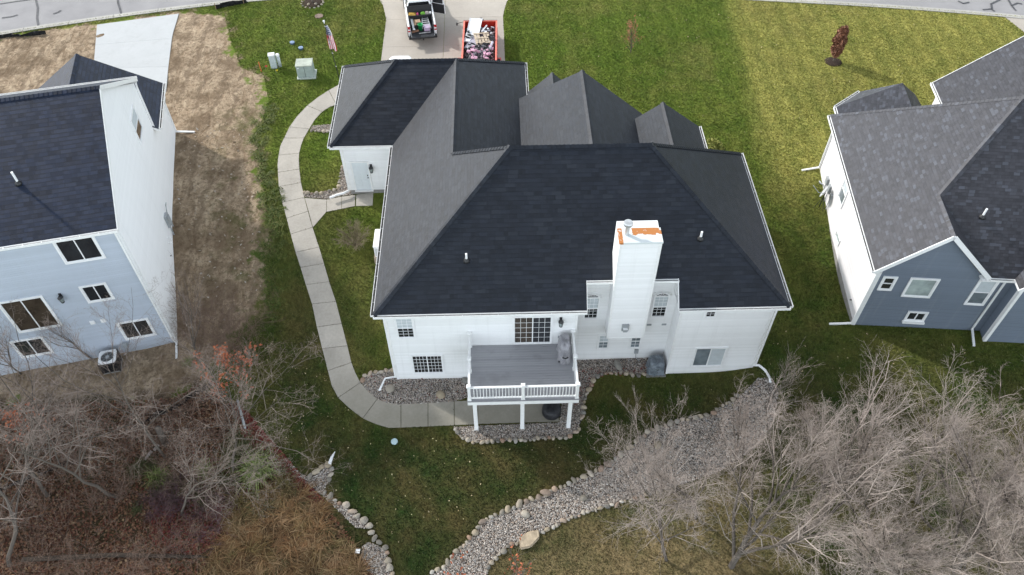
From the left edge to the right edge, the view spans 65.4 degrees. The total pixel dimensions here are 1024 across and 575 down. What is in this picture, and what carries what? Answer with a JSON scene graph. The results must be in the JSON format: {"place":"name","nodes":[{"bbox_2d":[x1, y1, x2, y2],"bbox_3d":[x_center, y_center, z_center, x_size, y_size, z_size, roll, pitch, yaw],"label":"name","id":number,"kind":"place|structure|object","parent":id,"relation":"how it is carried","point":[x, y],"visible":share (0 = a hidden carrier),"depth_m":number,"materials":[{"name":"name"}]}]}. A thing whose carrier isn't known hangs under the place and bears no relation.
{"place":"outdoors","nodes":[
{"label":"outdoors","id":0,"kind":"place"},
{"bbox_2d":[94,14,178,92],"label":"new driveway","id":1,"kind":"structure","parent":0,"point":[141,47],"depth_m":55.54,"materials":[{"name":"concrete"}]},
{"bbox_2d":[380,0,507,60],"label":"driveway","id":2,"kind":"structure","parent":0,"point":[397,41],"depth_m":56.72,"materials":[{"name":"concrete"}]},
{"bbox_2d":[403,0,444,39],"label":"pickup truck","id":3,"kind":"object","parent":2,"relation":"on","point":[437,6],"visible":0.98,"depth_m":55.66,"materials":[{"name":"white paint"}]},
{"bbox_2d":[407,4,431,22],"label":"toolbox","id":4,"kind":"object","parent":3,"relation":"on","point":[418,9],"visible":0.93,"depth_m":55.76,"materials":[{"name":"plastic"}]},
{"bbox_2d":[456,18,500,59],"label":"dump trailer","id":5,"kind":"object","parent":2,"relation":"on","point":[490,23],"visible":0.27,"depth_m":55.09,"materials":[{"name":"red paint"}]},
{"bbox_2d":[463,27,495,59],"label":"debris heap","id":6,"kind":"object","parent":5,"relation":"on","point":[491,56],"visible":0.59,"depth_m":53.40,"materials":[{"name":"multicoloured"}]},
{"bbox_2d":[473,32,490,44],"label":"broken pallet","id":7,"kind":"object","parent":6,"relation":"on","point":[479,38],"visible":1,"depth_m":53.81,"materials":[{"name":"beige wood"}]},
{"bbox_2d":[0,0,1023,574],"bbox_3d":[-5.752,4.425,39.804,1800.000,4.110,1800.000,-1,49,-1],"label":"ground","id":8,"kind":"structure","parent":0,"point":[212,84],"depth_m":41.23,"materials":[{"name":"green plant"}]},
{"bbox_2d":[0,315,20,374],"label":"bare sapling","id":9,"kind":"object","parent":8,"relation":"on","point":[1,342],"visible":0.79,"depth_m":38.54,"materials":[{"name":"grey plant"}]},
{"bbox_2d":[0,31,45,37],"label":"silt fence","id":10,"kind":"object","parent":8,"relation":"on","point":[33,33],"visible":1,"depth_m":56.34,"materials":[{"name":"black fabric"}]},
{"bbox_2d":[0,399,54,443],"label":"oak sapling","id":11,"kind":"object","parent":8,"relation":"on","point":[10,416],"visible":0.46,"depth_m":36.33,"materials":[{"name":"brown plant"}]},
{"bbox_2d":[0,459,76,490],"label":"silt fence","id":12,"kind":"object","parent":8,"relation":"on","point":[29,477],"visible":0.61,"depth_m":36.83,"materials":[{"name":"black fabric"}]},
{"bbox_2d":[0,378,92,566],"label":"bare tree","id":13,"kind":"object","parent":8,"relation":"on","point":[13,540],"visible":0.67,"depth_m":33.86,"materials":[{"name":"grey plant"}]},
{"bbox_2d":[35,318,91,359],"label":"bare sapling","id":14,"kind":"object","parent":8,"relation":"on","point":[70,341],"visible":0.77,"depth_m":38.99,"materials":[{"name":"grey plant"}]},
{"bbox_2d":[0,313,127,535],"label":"bare tree","id":15,"kind":"object","parent":8,"relation":"on","point":[97,486],"visible":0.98,"depth_m":32.33,"materials":[{"name":"grey plant"}]},
{"bbox_2d":[0,54,177,375],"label":"grey blue house","id":16,"kind":"structure","parent":8,"relation":"on","point":[87,150],"depth_m":37.01,"materials":[{"name":"plastic"}]},
{"bbox_2d":[0,295,62,332],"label":"patio door","id":17,"kind":"structure","parent":16,"relation":"in","point":[34,306],"depth_m":37.75,"materials":[{"name":"brown glass"}]},
{"bbox_2d":[9,336,53,358],"bbox_3d":[-23.729,2.952,39.426,1.520,1.360,0.080,-10,50,-8],"label":"window","id":18,"kind":"structure","parent":16,"relation":"in","point":[23,342],"depth_m":39.37,"materials":[{"name":"white plastic"}]},
{"bbox_2d":[52,237,105,264],"bbox_3d":[-19.322,-1.691,35.608,1.750,1.500,0.080,-10,50,-8],"label":"window","id":19,"kind":"structure","parent":16,"relation":"in","point":[84,249],"depth_m":35.66,"materials":[{"name":"black glass"}]},
{"bbox_2d":[78,282,114,303],"bbox_3d":[-19.643,0.247,37.743,1.220,1.200,0.080,-10,50,-8],"label":"window","id":20,"kind":"structure","parent":16,"relation":"in","point":[93,293],"depth_m":37.73,"materials":[{"name":"black glass"}]},
{"bbox_2d":[116,317,156,339],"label":"window","id":21,"kind":"structure","parent":16,"relation":"in","point":[136,327],"depth_m":40.13,"materials":[{"name":"black glass"}]},
{"bbox_2d":[130,104,142,144],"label":"window","id":22,"kind":"structure","parent":16,"relation":"in","point":[135,121],"depth_m":41.25,"materials":[{"name":"white plastic"}]},
{"bbox_2d":[0,298,178,497],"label":"bare tree","id":23,"kind":"object","parent":8,"relation":"on","point":[29,444],"visible":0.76,"depth_m":34.98,"materials":[{"name":"grey plant"}]},
{"bbox_2d":[97,349,122,373],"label":"air conditioner","id":24,"kind":"object","parent":8,"relation":"on","point":[103,356],"visible":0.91,"depth_m":40.18,"materials":[{"name":"metal"}]},
{"bbox_2d":[21,552,206,561],"bbox_3d":[-17.204,11.646,34.528,7.929,0.260,0.307,-1,49,-1],"label":"fallen log","id":25,"kind":"object","parent":8,"relation":"on","point":[56,557],"visible":0.79,"depth_m":34.46,"materials":[{"name":"wood"}]},
{"bbox_2d":[0,375,257,574],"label":"brush","id":26,"kind":"object","parent":8,"relation":"on","point":[121,486],"visible":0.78,"depth_m":35.97,"materials":[{"name":"plant"}]},
{"bbox_2d":[0,271,262,477],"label":"bare tree","id":27,"kind":"object","parent":8,"relation":"on","point":[144,427],"visible":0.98,"depth_m":33.92,"materials":[{"name":"grey plant"}]},
{"bbox_2d":[140,461,175,487],"bbox_3d":[-16.419,8.583,36.716,2.022,0.388,1.866,-1,49,-1],"label":"grass clump","id":28,"kind":"object","parent":8,"relation":"on","point":[157,473],"visible":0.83,"depth_m":36.74,"materials":[{"name":"green plant"}]},
{"bbox_2d":[155,425,168,446],"bbox_3d":[-16.461,7.019,37.468,0.350,1.424,0.409,-1,49,-1],"label":"tree stump","id":29,"kind":"object","parent":8,"relation":"on","point":[159,431],"visible":0.78,"depth_m":37.23,"materials":[{"name":"grey wood"}]},
{"bbox_2d":[120,452,217,524],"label":"green tussocks","id":30,"kind":"object","parent":8,"relation":"on","point":[133,467],"visible":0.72,"depth_m":36.50,"materials":[{"name":"green plant"}]},
{"bbox_2d":[128,381,214,430],"bbox_3d":[-16.556,5.782,38.976,4.381,0.744,0.200,-30,56,-23],"label":"fallen log","id":31,"kind":"object","parent":8,"relation":"on","point":[169,409],"visible":0.59,"depth_m":38.94,"materials":[{"name":"brown wood"}]},
{"bbox_2d":[162,264,205,367],"bbox_3d":[-15.286,1.419,38.718,2.272,6.678,4.219,-1,49,-1],"label":"bare sapling","id":32,"kind":"object","parent":8,"relation":"on","point":[192,327],"visible":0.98,"depth_m":38.75,"materials":[{"name":"grey plant"}]},
{"bbox_2d":[0,385,372,574],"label":"fallen leaves","id":33,"kind":"object","parent":8,"relation":"on","point":[108,529],"visible":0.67,"depth_m":36.16,"materials":[{"name":"brown plant"}]},
{"bbox_2d":[137,466,241,556],"bbox_3d":[-14.182,9.824,35.330,4.254,1.325,4.820,-30,55,-23],"label":"purple brush","id":34,"kind":"object","parent":8,"relation":"on","point":[168,506],"visible":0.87,"depth_m":35.52,"materials":[{"name":"plant"}]},
{"bbox_2d":[148,503,244,554],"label":"fallen leaves","id":35,"kind":"object","parent":8,"relation":"on","point":[169,526],"visible":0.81,"depth_m":35.29,"materials":[{"name":"brown plant"}]},
{"bbox_2d":[139,250,293,401],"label":"bare tree","id":36,"kind":"object","parent":8,"relation":"on","point":[228,311],"visible":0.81,"depth_m":40.59,"materials":[{"name":"brown plant"}]},
{"bbox_2d":[177,122,260,346],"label":"dirt clods","id":37,"kind":"object","parent":8,"relation":"on","point":[253,270],"visible":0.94,"depth_m":44.77,"materials":[{"name":"brown soil"}]},
{"bbox_2d":[193,342,262,416],"bbox_3d":[-13.669,4.043,38.548,2.387,3.648,3.120,26,54,21],"label":"oak sapling","id":38,"kind":"object","parent":8,"relation":"on","point":[224,354],"visible":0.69,"depth_m":37.97,"materials":[{"name":"brown plant"}]},
{"bbox_2d":[158,396,299,529],"bbox_3d":[-11.928,7.555,33.597,5.343,7.125,5.498,14,51,12],"label":"bare tree","id":39,"kind":"object","parent":8,"relation":"on","point":[210,484],"visible":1,"depth_m":33.06,"materials":[{"name":"grey plant"}]},
{"bbox_2d":[214,0,247,8],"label":"silt fence","id":40,"kind":"object","parent":8,"relation":"on","point":[225,4],"visible":1,"depth_m":58.72,"materials":[{"name":"black fabric"}]},
{"bbox_2d":[156,319,349,493],"bbox_3d":[-10.938,5.667,33.878,8.353,8.813,7.228,-1,49,-1],"label":"bare tree","id":41,"kind":"object","parent":8,"relation":"on","point":[225,404],"visible":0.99,"depth_m":33.40,"materials":[{"name":"grey plant"}]},
{"bbox_2d":[228,442,285,500],"bbox_3d":[-11.919,8.177,36.798,3.017,0.604,3.372,-1,49,-1],"label":"grass clump","id":42,"kind":"object","parent":8,"relation":"on","point":[259,470],"visible":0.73,"depth_m":36.67,"materials":[{"name":"green plant"}]},
{"bbox_2d":[202,418,319,524],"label":"green undergrowth","id":43,"kind":"object","parent":8,"relation":"on","point":[239,446],"visible":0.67,"depth_m":37.08,"materials":[{"name":"green plant"}]},
{"bbox_2d":[245,102,288,323],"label":"weeds","id":44,"kind":"object","parent":8,"relation":"on","point":[262,243],"visible":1,"depth_m":45.18,"materials":[{"name":"green plant"}]},
{"bbox_2d":[268,52,276,68],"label":"utility pedestal","id":45,"kind":"object","parent":8,"relation":"on","point":[272,60],"visible":1,"depth_m":53.36,"materials":[{"name":"grey paint"}]},
{"bbox_2d":[228,403,323,502],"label":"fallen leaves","id":46,"kind":"object","parent":8,"relation":"on","point":[250,419],"visible":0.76,"depth_m":37.59,"materials":[{"name":"brown plant"}]},
{"bbox_2d":[194,466,384,574],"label":"tall grass","id":47,"kind":"structure","parent":8,"relation":"on","point":[311,547],"depth_m":34.76,"materials":[{"name":"plant"}]},
{"bbox_2d":[295,58,316,79],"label":"transformer","id":48,"kind":"object","parent":8,"relation":"on","point":[306,69],"visible":1,"depth_m":52.75,"materials":[{"name":"grey paint"}]},
{"bbox_2d":[283,456,366,528],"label":"gravel","id":49,"kind":"structure","parent":8,"relation":"on","point":[320,475],"depth_m":36.39,"materials":[{"name":"grey gravel"}]},
{"bbox_2d":[302,170,354,198],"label":"gravel","id":50,"kind":"structure","parent":8,"relation":"on","point":[332,192],"depth_m":46.31,"materials":[{"name":"grey gravel"}]},
{"bbox_2d":[323,20,339,79],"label":"flagpole","id":51,"kind":"object","parent":8,"relation":"on","point":[331,50],"visible":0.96,"depth_m":51.08,"materials":[{"name":"white metal"}]},
{"bbox_2d":[326,25,336,50],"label":"flag","id":52,"kind":"object","parent":51,"relation":"hanging from","point":[332,44],"visible":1,"depth_m":50.32,"materials":[{"name":"multicoloured fabric"}]},
{"bbox_2d":[330,218,372,252],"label":"bare shrub","id":53,"kind":"object","parent":8,"relation":"on","point":[355,238],"visible":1,"depth_m":43.68,"materials":[{"name":"brown plant"}]},
{"bbox_2d":[360,542,390,574],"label":"gravel","id":54,"kind":"structure","parent":8,"relation":"on","point":[374,553],"depth_m":34.44,"materials":[{"name":"grey gravel"}]},
{"bbox_2d":[373,229,379,263],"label":"standby generator","id":55,"kind":"object","parent":8,"relation":"on","point":[376,239],"visible":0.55,"depth_m":43.13,"materials":[{"name":"white metal"}]},
{"bbox_2d":[362,369,466,404],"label":"gravel","id":56,"kind":"structure","parent":8,"relation":"on","point":[415,387],"depth_m":39.64,"materials":[{"name":"grey gravel"}]},
{"bbox_2d":[278,85,558,427],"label":"walkway","id":57,"kind":"structure","parent":8,"relation":"on","point":[358,398],"depth_m":41.73,"materials":[{"name":"concrete"}]},
{"bbox_2d":[542,403,560,419],"bbox_3d":[1.917,5.881,38.560,0.940,0.560,0.940,-1,49,-1],"label":"covered fire pit","id":58,"kind":"object","parent":57,"relation":"on","point":[551,411],"visible":0.82,"depth_m":38.35,"materials":[{"name":"black metal"}]},
{"bbox_2d":[2,0,1023,574],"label":"grass","id":59,"kind":"structure","parent":8,"relation":"on","point":[662,74],"depth_m":47.22,"materials":[{"name":"green plant"}]},
{"bbox_2d":[504,534,535,574],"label":"oak sapling","id":60,"kind":"object","parent":8,"relation":"on","point":[517,568],"visible":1,"depth_m":32.90,"materials":[{"name":"brown plant"}]},
{"bbox_2d":[466,329,580,430],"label":"deck","id":61,"kind":"structure","parent":8,"relation":"on","point":[521,375],"depth_m":36.83,"materials":[{"name":"grey wood"}]},
{"bbox_2d":[556,333,570,364],"bbox_3d":[2.440,2.792,37.213,0.712,1.144,1.412,-1,49,-1],"label":"covered grill","id":62,"kind":"object","parent":61,"relation":"on","point":[563,348],"visible":1,"depth_m":36.92,"materials":[{"name":"grey fabric"}]},
{"bbox_2d":[454,357,665,442],"bbox_3d":[2.703,5.311,39.389,11.152,0.209,3.803,-28,55,-22],"label":"soil bed under deck","id":63,"kind":"object","parent":8,"relation":"on","point":[574,419],"visible":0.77,"depth_m":38.42,"materials":[{"name":"grey gravel"}]},
{"bbox_2d":[646,354,665,377],"bbox_3d":[7.229,3.881,40.067,0.984,0.959,0.940,-1,49,-1],"label":"wrapped air conditioner","id":64,"kind":"object","parent":63,"relation":"on","point":[655,365],"visible":1,"depth_m":39.82,"materials":[{"name":"fabric"}]},
{"bbox_2d":[327,58,793,378],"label":"white house","id":65,"kind":"structure","parent":8,"relation":"on","point":[600,219],"depth_m":36.75,"materials":[{"name":"grey"}]},
{"bbox_2d":[349,161,373,191],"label":"side door","id":66,"kind":"structure","parent":65,"relation":"in","point":[361,174],"depth_m":45.21,"materials":[{"name":"paint"}]},
{"bbox_2d":[393,319,415,338],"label":"window","id":67,"kind":"structure","parent":65,"relation":"in","point":[405,328],"depth_m":36.83,"materials":[{"name":"white plastic"}]},
{"bbox_2d":[410,354,444,373],"bbox_3d":[-4.127,3.758,39.057,1.580,1.560,0.080,-1,49,-1],"label":"window","id":68,"kind":"structure","parent":65,"relation":"in","point":[430,363],"depth_m":39.06,"materials":[{"name":"white plastic"}]},
{"bbox_2d":[512,316,553,344],"bbox_3d":[0.959,1.987,37.185,1.880,2.100,0.080,-1,49,-1],"label":"sliding door","id":69,"kind":"structure","parent":65,"relation":"in","point":[525,329],"depth_m":37.18,"materials":[{"name":"glass"}]},
{"bbox_2d":[583,292,601,319],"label":"window","id":70,"kind":"structure","parent":65,"relation":"in","point":[593,299],"depth_m":37.42,"materials":[{"name":"white glass"}]},
{"bbox_2d":[596,334,609,349],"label":"window","id":71,"kind":"structure","parent":65,"relation":"in","point":[603,343],"depth_m":39.66,"materials":[{"name":"white plastic"}]},
{"bbox_2d":[628,338,642,348],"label":"window","id":72,"kind":"structure","parent":65,"relation":"in","point":[634,343],"depth_m":39.78,"materials":[{"name":"white plastic"}]},
{"bbox_2d":[650,291,671,317],"bbox_3d":[6.973,0.792,37.460,0.914,1.901,0.080,-1,49,-1],"label":"arched window","id":73,"kind":"structure","parent":65,"relation":"in","point":[661,299],"depth_m":37.48,"materials":[{"name":"white plastic"}]},
{"bbox_2d":[690,347,728,366],"bbox_3d":[9.679,3.416,39.171,1.600,1.580,0.080,-1,49,-1],"label":"window","id":74,"kind":"structure","parent":65,"relation":"in","point":[702,356],"depth_m":39.16,"materials":[{"name":"white plastic"}]},
{"bbox_2d":[432,377,778,574],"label":"gravel","id":75,"kind":"structure","parent":8,"relation":"on","point":[575,502],"depth_m":36.44,"materials":[{"name":"grey gravel"}]},
{"bbox_2d":[519,530,539,549],"bbox_3d":[0.762,11.027,34.870,1.065,0.196,0.658,-17,51,-14],"label":"boulder","id":76,"kind":"object","parent":75,"relation":"on","point":[531,538],"depth_m":34.79,"materials":[{"name":"beige stone"}]},
{"bbox_2d":[267,331,965,549],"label":"fallen leaves","id":77,"kind":"object","parent":8,"relation":"on","point":[518,439],"visible":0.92,"depth_m":37.81,"materials":[{"name":"brown plant"}]},
{"bbox_2d":[621,15,644,52],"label":"larch sapling","id":78,"kind":"object","parent":8,"relation":"on","point":[632,36],"visible":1,"depth_m":53.71,"materials":[{"name":"brown plant"}]},
{"bbox_2d":[587,382,718,574],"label":"bare tree","id":79,"kind":"object","parent":8,"relation":"on","point":[661,540],"visible":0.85,"depth_m":32.16,"materials":[{"name":"grey plant"}]},
{"bbox_2d":[579,420,743,559],"bbox_3d":[5.623,8.373,31.371,6.284,9.091,4.678,-1,49,-1],"label":"bare tree","id":80,"kind":"object","parent":8,"relation":"on","point":[670,481],"visible":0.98,"depth_m":30.50,"materials":[{"name":"grey plant"}]},
{"bbox_2d":[706,137,723,149],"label":"round shrub","id":81,"kind":"object","parent":8,"relation":"on","point":[713,142],"visible":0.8,"depth_m":48.23,"materials":[{"name":"green plant"}]},
{"bbox_2d":[699,369,786,489],"bbox_3d":[10.155,6.638,34.374,3.818,6.448,4.654,19,52,16],"label":"bare tree","id":82,"kind":"object","parent":8,"relation":"on","point":[743,417],"visible":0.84,"depth_m":33.59,"materials":[{"name":"grey plant"}]},
{"bbox_2d":[764,338,823,408],"bbox_3d":[12.394,4.493,36.285,2.036,5.687,2.648,-12,50,-10],"label":"bare sapling","id":83,"kind":"object","parent":8,"relation":"on","point":[777,390],"visible":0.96,"depth_m":35.89,"materials":[{"name":"grey plant"}]},
{"bbox_2d":[694,367,910,574],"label":"bare tree","id":84,"kind":"object","parent":8,"relation":"on","point":[741,550],"visible":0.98,"depth_m":30.42,"materials":[{"name":"grey plant"}]},
{"bbox_2d":[760,374,869,493],"bbox_3d":[12.638,7.081,33.648,4.450,6.426,4.654,-12,50,-10],"label":"bare tree","id":85,"kind":"object","parent":8,"relation":"on","point":[806,413],"visible":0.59,"depth_m":33.15,"materials":[{"name":"grey plant"}]},
{"bbox_2d":[825,57,841,66],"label":"mulch ring","id":86,"kind":"object","parent":8,"relation":"on","point":[834,63],"visible":0.96,"depth_m":54.00,"materials":[{"name":"brown soil"}]},
{"bbox_2d":[830,25,849,60],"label":"columnar tree","id":87,"kind":"object","parent":86,"relation":"on","point":[839,40],"visible":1,"depth_m":52.69,"materials":[{"name":"brown plant"}]},
{"bbox_2d":[777,340,970,573],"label":"bare tree","id":88,"kind":"object","parent":8,"relation":"on","point":[862,449],"visible":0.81,"depth_m":30.12,"materials":[{"name":"grey plant"}]},
{"bbox_2d":[808,472,989,574],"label":"bare tree","id":89,"kind":"object","parent":8,"relation":"on","point":[862,552],"visible":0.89,"depth_m":28.20,"materials":[{"name":"grey plant"}]},
{"bbox_2d":[808,428,1023,574],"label":"bare tree","id":90,"kind":"object","parent":8,"relation":"on","point":[924,560],"visible":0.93,"depth_m":27.76,"materials":[{"name":"grey plant"}]},
{"bbox_2d":[819,36,1023,342],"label":"slate blue house","id":91,"kind":"structure","parent":8,"relation":"on","point":[925,207],"depth_m":38.76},
{"bbox_2d":[837,178,847,208],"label":"window","id":92,"kind":"structure","parent":91,"relation":"in","point":[843,192],"depth_m":43.34,"materials":[{"name":"white plastic"}]},
{"bbox_2d":[877,276,898,290],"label":"window","id":93,"kind":"structure","parent":91,"relation":"in","point":[887,283],"depth_m":38.35,"materials":[{"name":"white plastic"}]},
{"bbox_2d":[903,311,928,321],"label":"window","id":94,"kind":"structure","parent":91,"relation":"in","point":[916,316],"depth_m":40.01,"materials":[{"name":"white plastic"}]},
{"bbox_2d":[901,277,940,297],"bbox_3d":[19.673,0.014,38.417,1.380,1.380,0.080,3,49,3],"label":"window","id":95,"kind":"structure","parent":91,"relation":"in","point":[916,287],"depth_m":38.41,"materials":[{"name":"grey glass"}]},
{"bbox_2d":[963,279,999,305],"bbox_3d":[22.568,0.237,38.313,0.950,1.880,0.080,3,49,3],"label":"window","id":96,"kind":"structure","parent":91,"relation":"in","point":[982,291],"depth_m":38.37,"materials":[{"name":"grey glass"}]},
{"bbox_2d":[878,345,1023,574],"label":"bare tree","id":97,"kind":"object","parent":8,"relation":"on","point":[960,451],"visible":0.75,"depth_m":29.25,"materials":[{"name":"grey plant"}]},
{"bbox_2d":[878,372,1023,503],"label":"bare tree","id":98,"kind":"object","parent":8,"relation":"on","point":[969,427],"visible":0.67,"depth_m":32.08,"materials":[{"name":"grey plant"}]},
{"bbox_2d":[903,426,1023,574],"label":"bare tree","id":99,"kind":"object","parent":8,"relation":"on","point":[985,517],"visible":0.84,"depth_m":28.13,"materials":[{"name":"grey plant"}]},
{"bbox_2d":[935,431,1023,573],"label":"bare tree","id":100,"kind":"object","parent":8,"relation":"on","point":[1015,480],"visible":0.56,"depth_m":29.23,"materials":[{"name":"grey plant"}]},
{"bbox_2d":[967,416,1023,547],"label":"bare tree","id":101,"kind":"object","parent":8,"relation":"on","point":[986,445],"visible":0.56,"depth_m":29.34,"materials":[{"name":"grey plant"}]},
{"bbox_2d":[973,354,1023,483],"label":"bare tree","id":102,"kind":"object","parent":8,"relation":"on","point":[1002,422],"visible":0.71,"depth_m":34.10,"materials":[{"name":"grey plant"}]},
{"bbox_2d":[0,0,1023,30],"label":"street","id":103,"kind":"structure","parent":0,"point":[25,11],"depth_m":58.78,"materials":[{"name":"grey asphalt"}]},
{"bbox_2d":[0,0,1021,25],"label":"tar seams","id":104,"kind":"object","parent":103,"relation":"on","point":[120,11],"visible":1,"depth_m":58.68,"materials":[{"name":"black asphalt"}]},
{"bbox_2d":[0,0,1023,34],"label":"kerb","id":105,"kind":"structure","parent":103,"relation":"on","point":[219,2],"depth_m":58.24,"materials":[{"name":"concrete"}]},
{"bbox_2d":[1005,17,1023,31],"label":"corner driveway","id":106,"kind":"structure","parent":0,"point":[1018,22],"depth_m":56.97,"materials":[{"name":"concrete"}]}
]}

